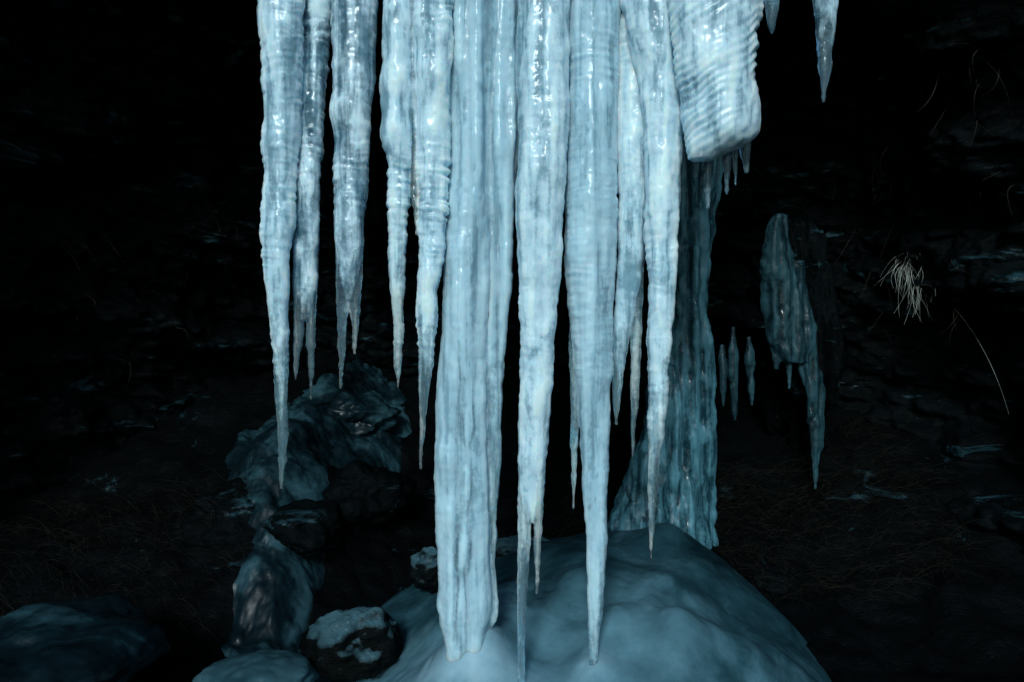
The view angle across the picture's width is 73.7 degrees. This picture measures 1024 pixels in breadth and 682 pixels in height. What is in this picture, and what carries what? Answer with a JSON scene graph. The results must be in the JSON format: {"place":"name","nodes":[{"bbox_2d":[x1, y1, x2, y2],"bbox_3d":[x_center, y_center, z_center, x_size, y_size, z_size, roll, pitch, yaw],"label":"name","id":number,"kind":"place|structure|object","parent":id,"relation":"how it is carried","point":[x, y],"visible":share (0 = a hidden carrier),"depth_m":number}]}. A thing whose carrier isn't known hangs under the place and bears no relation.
{"place":"outdoors","nodes":[
{"label":"outdoors","id":0,"kind":"place"},
{"bbox_2d":[0,350,1023,681],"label":"ground","id":1,"kind":"structure","parent":0,"point":[948,628],"depth_m":3.01},
{"bbox_2d":[0,594,170,681],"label":"ice lump","id":2,"kind":"object","parent":1,"relation":"on","point":[112,638],"visible":1,"depth_m":1.97},
{"bbox_2d":[0,451,269,681],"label":"dry grass","id":3,"kind":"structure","parent":1,"relation":"on","point":[68,536],"depth_m":2.73},
{"bbox_2d":[180,488,254,548],"bbox_3d":[-1.226,0.799,3.007,0.402,0.319,0.438,0,0,0],"label":"boulder","id":4,"kind":"object","parent":1,"relation":"on","point":[230,532],"visible":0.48,"depth_m":2.85},
{"bbox_2d":[192,649,319,681],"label":"ice lump","id":5,"kind":"object","parent":1,"relation":"on","point":[269,665],"visible":1,"depth_m":2.13},
{"bbox_2d":[261,499,342,558],"bbox_3d":[-0.892,0.797,2.894,0.333,0.238,0.348,0,0,0],"label":"boulder","id":6,"kind":"object","parent":1,"relation":"on","point":[306,528],"visible":0.93,"depth_m":2.79},
{"bbox_2d":[219,359,411,656],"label":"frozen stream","id":7,"kind":"structure","parent":1,"relation":"on","point":[277,584],"depth_m":3.03},
{"bbox_2d":[324,390,401,436],"bbox_3d":[-0.863,0.423,3.807,0.484,0.305,0.432,0,0,21],"label":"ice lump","id":8,"kind":"object","parent":1,"relation":"on","point":[365,413],"visible":0.67,"depth_m":3.67},
{"bbox_2d":[322,460,416,532],"bbox_3d":[-0.677,0.730,3.218,0.445,0.357,0.434,0,0,-21],"label":"boulder","id":9,"kind":"object","parent":1,"relation":"on","point":[364,495],"visible":0.84,"depth_m":3.08},
{"bbox_2d":[0,0,1023,551],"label":"cave rock wall","id":10,"kind":"structure","parent":1,"relation":"on","point":[114,114],"depth_m":3.24},
{"bbox_2d":[11,42,1013,375],"bbox_3d":[-0.001,-0.569,3.219,4.236,1.613,1.273,0,0,5],"label":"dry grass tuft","id":11,"kind":"object","parent":10,"relation":"on","point":[803,198],"visible":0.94,"depth_m":3.09},
{"bbox_2d":[749,213,845,452],"bbox_3d":[1.540,-0.032,3.713,0.414,1.365,0.869,0,0,0],"label":"rock buttress","id":12,"kind":"object","parent":10,"relation":"attached to","point":[780,404],"visible":0.66,"depth_m":3.52},
{"bbox_2d":[759,213,825,489],"bbox_3d":[1.359,0.051,3.292,0.326,1.336,0.118,0,0,0],"label":"icicle","id":13,"kind":"object","parent":12,"relation":"hanging from","point":[791,327],"visible":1,"depth_m":3.27},
{"bbox_2d":[876,255,1014,409],"bbox_3d":[1.964,-0.072,3.095,0.382,0.790,0.464,0,0,-41],"label":"dry grass tuft","id":14,"kind":"object","parent":10,"relation":"on","point":[908,275],"visible":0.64,"depth_m":3.20},
{"bbox_2d":[495,535,549,556],"bbox_3d":[0.046,0.916,2.908,0.280,0.182,0.211,0,0,-17],"label":"boulder","id":15,"kind":"object","parent":1,"relation":"on","point":[505,546],"visible":0.19,"depth_m":2.86},
{"bbox_2d":[315,523,831,681],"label":"ice mound","id":16,"kind":"object","parent":1,"relation":"on","point":[680,605],"visible":0.59,"depth_m":2.25},
{"bbox_2d":[304,606,402,681],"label":"boulder","id":17,"kind":"object","parent":16,"relation":"on","point":[355,644],"visible":0.97,"depth_m":2.26},
{"bbox_2d":[409,546,437,592],"bbox_3d":[-0.313,0.903,2.706,0.201,0.187,0.212,0,0,0],"label":"boulder","id":18,"kind":"object","parent":16,"relation":"on","point":[423,571],"visible":0.52,"depth_m":2.63},
{"bbox_2d":[433,0,518,661],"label":"ice column","id":19,"kind":"structure","parent":16,"relation":"on","point":[477,265],"depth_m":1.98},
{"bbox_2d":[498,468,728,553],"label":"dry grass","id":20,"kind":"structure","parent":1,"relation":"on","point":[576,512],"depth_m":3.29},
{"bbox_2d":[607,134,722,549],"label":"ice pillar","id":21,"kind":"structure","parent":1,"relation":"on","point":[686,496],"depth_m":3.01},
{"bbox_2d":[691,408,1011,608],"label":"dry grass","id":22,"kind":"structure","parent":1,"relation":"on","point":[811,500],"depth_m":3.06},
{"bbox_3d":[0.075,-1.524,2.124,2.162,0.642,0.628,0,0,0],"label":"ice","id":23,"kind":"object","parent":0,"visible":0},
{"bbox_2d":[257,0,305,488],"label":"icicle","id":24,"kind":"object","parent":23,"relation":"hanging from","point":[280,28],"visible":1,"depth_m":1.95},
{"bbox_2d":[292,0,331,399],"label":"icicle","id":25,"kind":"object","parent":23,"relation":"hanging from","point":[315,71],"visible":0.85,"depth_m":2.00},
{"bbox_2d":[329,0,378,388],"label":"icicle","id":26,"kind":"object","parent":23,"relation":"hanging from","point":[353,24],"visible":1,"depth_m":1.97},
{"bbox_2d":[379,0,454,468],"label":"icicle","id":27,"kind":"object","parent":23,"relation":"hanging from","point":[418,41],"visible":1,"depth_m":1.95},
{"bbox_2d":[514,0,570,681],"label":"icicle","id":28,"kind":"object","parent":23,"relation":"hanging from","point":[543,50],"visible":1,"depth_m":1.92},
{"bbox_2d":[564,0,620,665],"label":"icicle","id":29,"kind":"object","parent":23,"relation":"hanging from","point":[591,210],"visible":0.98,"depth_m":1.96},
{"bbox_2d":[612,11,645,457],"bbox_3d":[0.374,-0.521,2.038,0.177,1.737,0.150,0,0,0],"label":"icicle","id":30,"kind":"object","parent":23,"relation":"hanging from","point":[627,318],"visible":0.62,"depth_m":2.01},
{"bbox_2d":[619,0,683,557],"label":"icicle","id":31,"kind":"object","parent":23,"relation":"hanging from","point":[650,46],"visible":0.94,"depth_m":1.94},
{"bbox_2d":[667,0,763,161],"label":"broken icicle","id":32,"kind":"object","parent":23,"relation":"hanging from","point":[715,44],"visible":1,"depth_m":1.82},
{"bbox_2d":[764,0,779,33],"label":"icicle","id":33,"kind":"object","parent":23,"relation":"hanging from","point":[771,8],"visible":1,"depth_m":2.09},
{"bbox_2d":[812,0,838,101],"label":"icicle","id":34,"kind":"object","parent":23,"relation":"hanging from","point":[825,13],"visible":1,"depth_m":2.09}
]}

